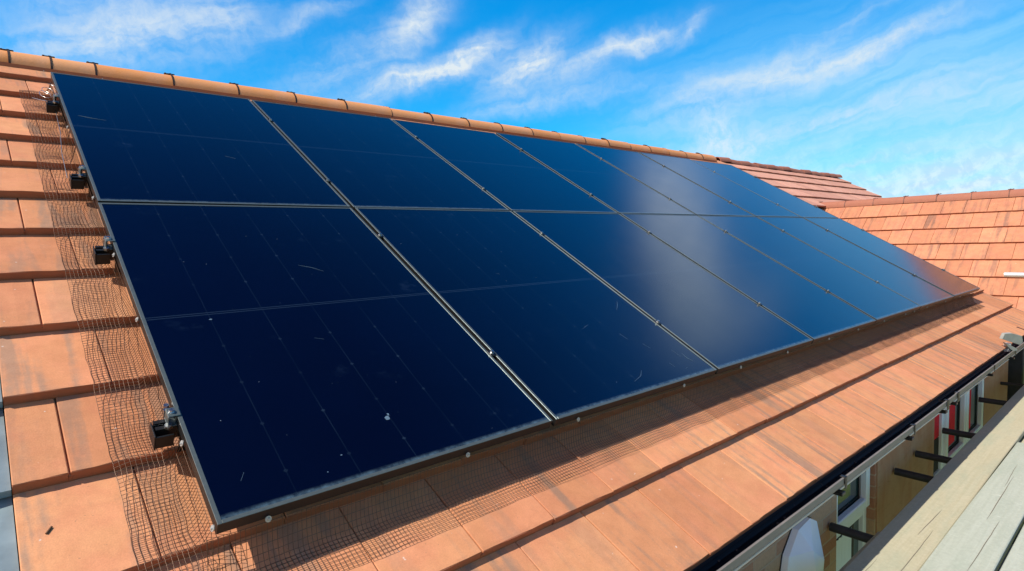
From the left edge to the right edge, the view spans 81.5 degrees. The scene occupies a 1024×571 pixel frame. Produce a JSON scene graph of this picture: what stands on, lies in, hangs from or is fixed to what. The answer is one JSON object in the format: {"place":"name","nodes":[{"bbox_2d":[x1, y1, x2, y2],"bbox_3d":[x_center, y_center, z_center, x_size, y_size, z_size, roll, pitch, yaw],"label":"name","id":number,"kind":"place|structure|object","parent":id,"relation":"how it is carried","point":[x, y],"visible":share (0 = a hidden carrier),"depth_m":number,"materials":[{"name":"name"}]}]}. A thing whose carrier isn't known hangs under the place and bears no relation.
{"place":"outdoors","nodes":[
{"label":"outdoors","id":0,"kind":"place"},
{"bbox_2d":[0,0,1023,197],"label":"sky","id":1,"kind":"structure","parent":0,"point":[893,98],"materials":[{"name":"blue"}]},
{"bbox_2d":[998,544,1012,570],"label":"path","id":2,"kind":"structure","parent":0,"point":[1005,557],"depth_m":6.62,"materials":[{"name":"grey concrete"}]},
{"bbox_2d":[1007,348,1023,543],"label":"wall","id":3,"kind":"structure","parent":2,"relation":"on","point":[1016,370],"depth_m":6.78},
{"bbox_3d":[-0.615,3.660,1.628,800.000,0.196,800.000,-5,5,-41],"label":"ground","id":4,"kind":"structure","parent":0,"visible":0},
{"bbox_2d":[0,48,1023,570],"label":"house","id":5,"kind":"structure","parent":4,"relation":"on","point":[748,486],"depth_m":2.18,"materials":[{"name":"ceramic"}]},
{"bbox_2d":[32,84,67,178],"bbox_3d":[-2.398,-0.837,3.117,0.114,0.645,0.987,-5,5,-41],"label":"wire coil","id":6,"kind":"object","parent":5,"relation":"on","point":[57,120],"visible":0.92,"depth_m":3.19,"materials":[{"name":"metal"}]},
{"bbox_2d":[19,82,218,570],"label":"wire mesh","id":7,"kind":"object","parent":5,"relation":"attached to","point":[212,527],"visible":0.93,"depth_m":1.96,"materials":[{"name":"brown metal"}]},
{"bbox_2d":[45,94,756,176],"bbox_3d":[0.455,-1.289,5.986,8.148,0.145,0.206,-5,35,-41],"label":"mounting rail","id":8,"kind":"object","parent":5,"relation":"attached to","point":[53,106],"visible":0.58,"depth_m":3.25,"materials":[{"name":"black metal"}]},
{"bbox_2d":[69,165,816,206],"bbox_3d":[1.026,-0.776,5.393,8.148,0.145,0.206,-5,35,-41],"label":"mounting rail","id":9,"kind":"object","parent":5,"relation":"attached to","point":[78,181],"visible":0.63,"depth_m":2.66,"materials":[{"name":"black metal"}]},
{"bbox_2d":[51,72,350,207],"bbox_3d":[-1.812,-0.833,3.381,1.135,0.035,1.727,-5,35,-41],"label":"solar panel","id":10,"kind":"object","parent":9,"relation":"attached to","point":[140,143],"visible":0.94,"depth_m":3.22,"materials":[{"name":"blue glass"}]},
{"bbox_2d":[252,100,509,210],"bbox_3d":[-0.953,-0.909,4.146,1.135,0.035,1.727,-5,35,-41],"label":"solar panel","id":11,"kind":"object","parent":9,"relation":"attached to","point":[362,161],"visible":0.91,"depth_m":4.01,"materials":[{"name":"blue glass"}]},
{"bbox_2d":[392,119,616,212],"bbox_3d":[-0.091,-0.984,4.911,1.135,0.037,1.727,-5,35,-41],"label":"solar panel","id":12,"kind":"object","parent":9,"relation":"attached to","point":[508,175],"visible":0.93,"depth_m":4.80,"materials":[{"name":"blue glass"}]},
{"bbox_2d":[496,133,695,214],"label":"solar panel","id":13,"kind":"object","parent":9,"relation":"attached to","point":[617,190],"visible":0.92,"depth_m":5.58,"materials":[{"name":"blue glass"}]},
{"bbox_2d":[577,144,753,215],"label":"solar panel","id":14,"kind":"object","parent":9,"relation":"attached to","point":[691,196],"visible":0.93,"depth_m":6.35,"materials":[{"name":"blue glass"}]},
{"bbox_2d":[639,152,800,216],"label":"solar panel","id":15,"kind":"object","parent":9,"relation":"attached to","point":[744,198],"visible":0.88,"depth_m":7.12,"materials":[{"name":"blue glass"}]},
{"bbox_2d":[693,160,837,217],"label":"solar panel","id":16,"kind":"object","parent":9,"relation":"attached to","point":[782,198],"visible":0.89,"depth_m":7.91,"materials":[{"name":"blue glass"}]},
{"bbox_2d":[93,229,864,271],"bbox_3d":[1.418,-0.425,4.987,8.148,0.145,0.206,-5,35,-41],"label":"mounting rail","id":17,"kind":"object","parent":5,"relation":"attached to","point":[103,254],"visible":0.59,"depth_m":2.26,"materials":[{"name":"black metal"}]},
{"bbox_2d":[149,269,945,451],"bbox_3d":[2.007,0.104,4.375,8.148,0.145,0.206,-5,35,-41],"label":"mounting rail","id":18,"kind":"object","parent":5,"relation":"attached to","point":[162,433],"visible":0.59,"depth_m":1.65,"materials":[{"name":"black metal"}]},
{"bbox_2d":[98,202,552,533],"bbox_3d":[-0.790,0.088,2.321,1.135,0.037,1.727,-5,35,-41],"label":"solar panel","id":19,"kind":"object","parent":18,"relation":"attached to","point":[303,356],"visible":1,"depth_m":2.08,"materials":[{"name":"blue glass"}]},
{"bbox_2d":[354,207,716,425],"bbox_3d":[0.073,0.009,3.084,1.135,0.036,1.727,-5,35,-41],"label":"solar panel","id":20,"kind":"object","parent":18,"relation":"attached to","point":[564,336],"visible":0.99,"depth_m":2.90,"materials":[{"name":"blue glass"}]},
{"bbox_2d":[513,211,812,373],"bbox_3d":[0.934,-0.067,3.849,1.135,0.035,1.727,-5,35,-41],"label":"solar panel","id":21,"kind":"object","parent":18,"relation":"attached to","point":[720,325],"visible":0.96,"depth_m":3.70,"materials":[{"name":"blue glass"}]},
{"bbox_2d":[621,213,875,343],"bbox_3d":[1.796,-0.144,4.613,1.135,0.035,1.727,-5,35,-41],"label":"solar panel","id":22,"kind":"object","parent":18,"relation":"attached to","point":[813,311],"visible":0.97,"depth_m":4.49,"materials":[{"name":"blue glass"}]},
{"bbox_2d":[698,215,920,322],"bbox_3d":[2.656,-0.222,5.377,1.135,0.037,1.727,-5,35,-41],"label":"solar panel","id":23,"kind":"object","parent":18,"relation":"attached to","point":[875,300],"visible":0.97,"depth_m":5.27,"materials":[{"name":"blue glass"}]},
{"bbox_2d":[757,216,953,308],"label":"solar panel","id":24,"kind":"object","parent":18,"relation":"attached to","point":[911,287],"visible":0.94,"depth_m":6.05,"materials":[{"name":"blue glass"}]},
{"bbox_2d":[803,217,979,297],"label":"solar panel","id":25,"kind":"object","parent":18,"relation":"attached to","point":[941,279],"visible":0.98,"depth_m":6.81,"materials":[{"name":"blue glass"}]},
{"bbox_2d":[207,293,984,570],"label":"wire mesh","id":26,"kind":"object","parent":5,"relation":"attached to","point":[789,358],"visible":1,"depth_m":2.28,"materials":[{"name":"brown metal"}]},
{"bbox_2d":[779,516,823,570],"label":"alarm box","id":27,"kind":"object","parent":5,"relation":"attached to","point":[802,550],"visible":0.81,"depth_m":2.92,"materials":[{"name":"plastic"}]},
{"bbox_2d":[836,468,869,570],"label":"window","id":28,"kind":"structure","parent":5,"relation":"in","point":[851,507],"depth_m":3.73,"materials":[{"name":"white metal"}]},
{"bbox_2d":[933,379,983,475],"bbox_3d":[3.992,1.462,5.342,1.760,1.310,0.082,-5,5,-41],"label":"window","id":29,"kind":"structure","parent":5,"relation":"in","point":[967,416],"depth_m":5.36,"materials":[{"name":"white metal"}]},
{"bbox_2d":[1000,332,1022,351],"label":"floodlight","id":30,"kind":"object","parent":5,"relation":"attached to","point":[1013,338],"visible":0.98,"depth_m":5.38,"materials":[{"name":"grey plastic"}]},
{"bbox_2d":[716,157,881,208],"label":"neighbour house","id":31,"kind":"structure","parent":4,"relation":"on","point":[814,188],"depth_m":12.88,"materials":[{"name":"orange tile"}]},
{"bbox_2d":[819,189,1023,310],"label":"neighbour house","id":32,"kind":"structure","parent":4,"relation":"on","point":[975,238],"depth_m":9.15,"materials":[{"name":"tile"}]},
{"bbox_3d":[3.359,1.361,2.958,11.000,0.048,0.049,-5,5,-41],"label":"scaffold ledger","id":33,"kind":"object","parent":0,"visible":0},
{"bbox_2d":[829,522,873,542],"bbox_3d":[2.259,1.361,2.735,0.052,0.051,1.488,-5,5,-41],"label":"scaffold tube","id":34,"kind":"object","parent":33,"relation":"on","point":[851,533],"visible":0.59,"depth_m":3.20,"materials":[{"name":"black metal"}]},
{"bbox_2d":[839,531,879,570],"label":"scaffold board","id":35,"kind":"object","parent":34,"relation":"on","point":[857,553],"visible":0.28,"depth_m":2.96,"materials":[{"name":"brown wood"}]},
{"bbox_2d":[919,442,1023,570],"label":"scaffold board","id":36,"kind":"object","parent":34,"relation":"on","point":[981,534],"visible":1,"depth_m":3.11,"materials":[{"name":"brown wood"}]},
{"bbox_2d":[894,468,933,482],"bbox_3d":[3.088,1.287,3.469,0.050,0.051,1.488,-5,5,-41],"label":"scaffold tube","id":37,"kind":"object","parent":33,"relation":"on","point":[913,475],"visible":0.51,"depth_m":3.94,"materials":[{"name":"black metal"}]},
{"bbox_2d":[1000,525,1023,570],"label":"scaffold board","id":38,"kind":"object","parent":37,"relation":"on","point":[1014,560],"visible":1,"depth_m":2.81,"materials":[{"name":"brown wood"}]},
{"bbox_2d":[915,450,951,463],"bbox_3d":[3.445,1.255,3.787,0.050,0.051,1.488,-5,5,-41],"label":"scaffold tube","id":39,"kind":"object","parent":33,"relation":"on","point":[933,457],"visible":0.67,"depth_m":4.25,"materials":[{"name":"black metal"}]},
{"bbox_2d":[843,431,1018,570],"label":"scaffold board","id":40,"kind":"object","parent":39,"relation":"on","point":[910,536],"visible":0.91,"depth_m":3.32,"materials":[{"name":"brown wood"}]},
{"bbox_2d":[942,428,1020,442],"bbox_3d":[3.995,1.205,4.274,0.049,0.051,1.488,-5,5,-41],"label":"scaffold tube","id":41,"kind":"object","parent":33,"relation":"on","point":[959,433],"visible":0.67,"depth_m":4.74,"materials":[{"name":"black metal"}]},
{"bbox_2d":[979,385,1023,440],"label":"scaffold board","id":42,"kind":"object","parent":41,"relation":"on","point":[1007,419],"visible":0.96,"depth_m":4.87,"materials":[{"name":"brown wood"}]},
{"bbox_2d":[978,397,1006,404],"bbox_3d":[4.965,1.119,5.135,0.050,0.051,1.488,-5,5,-41],"label":"scaffold tube","id":43,"kind":"object","parent":33,"relation":"on","point":[991,401],"visible":0.67,"depth_m":5.60,"materials":[{"name":"black metal"}]},
{"bbox_2d":[1000,382,1023,386],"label":"scaffold tube","id":44,"kind":"object","parent":33,"relation":"on","point":[1011,384],"visible":1,"depth_m":6.34,"materials":[{"name":"black metal"}]},
{"bbox_3d":[5.861,1.356,5.121,0.150,3.548,0.150,-5,5,-41],"label":"scaffold pole","id":45,"kind":"object","parent":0,"visible":0},
{"bbox_2d":[1004,272,1023,276],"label":"guard rail","id":46,"kind":"object","parent":45,"relation":"attached to","point":[1012,274],"visible":1,"depth_m":5.92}
]}

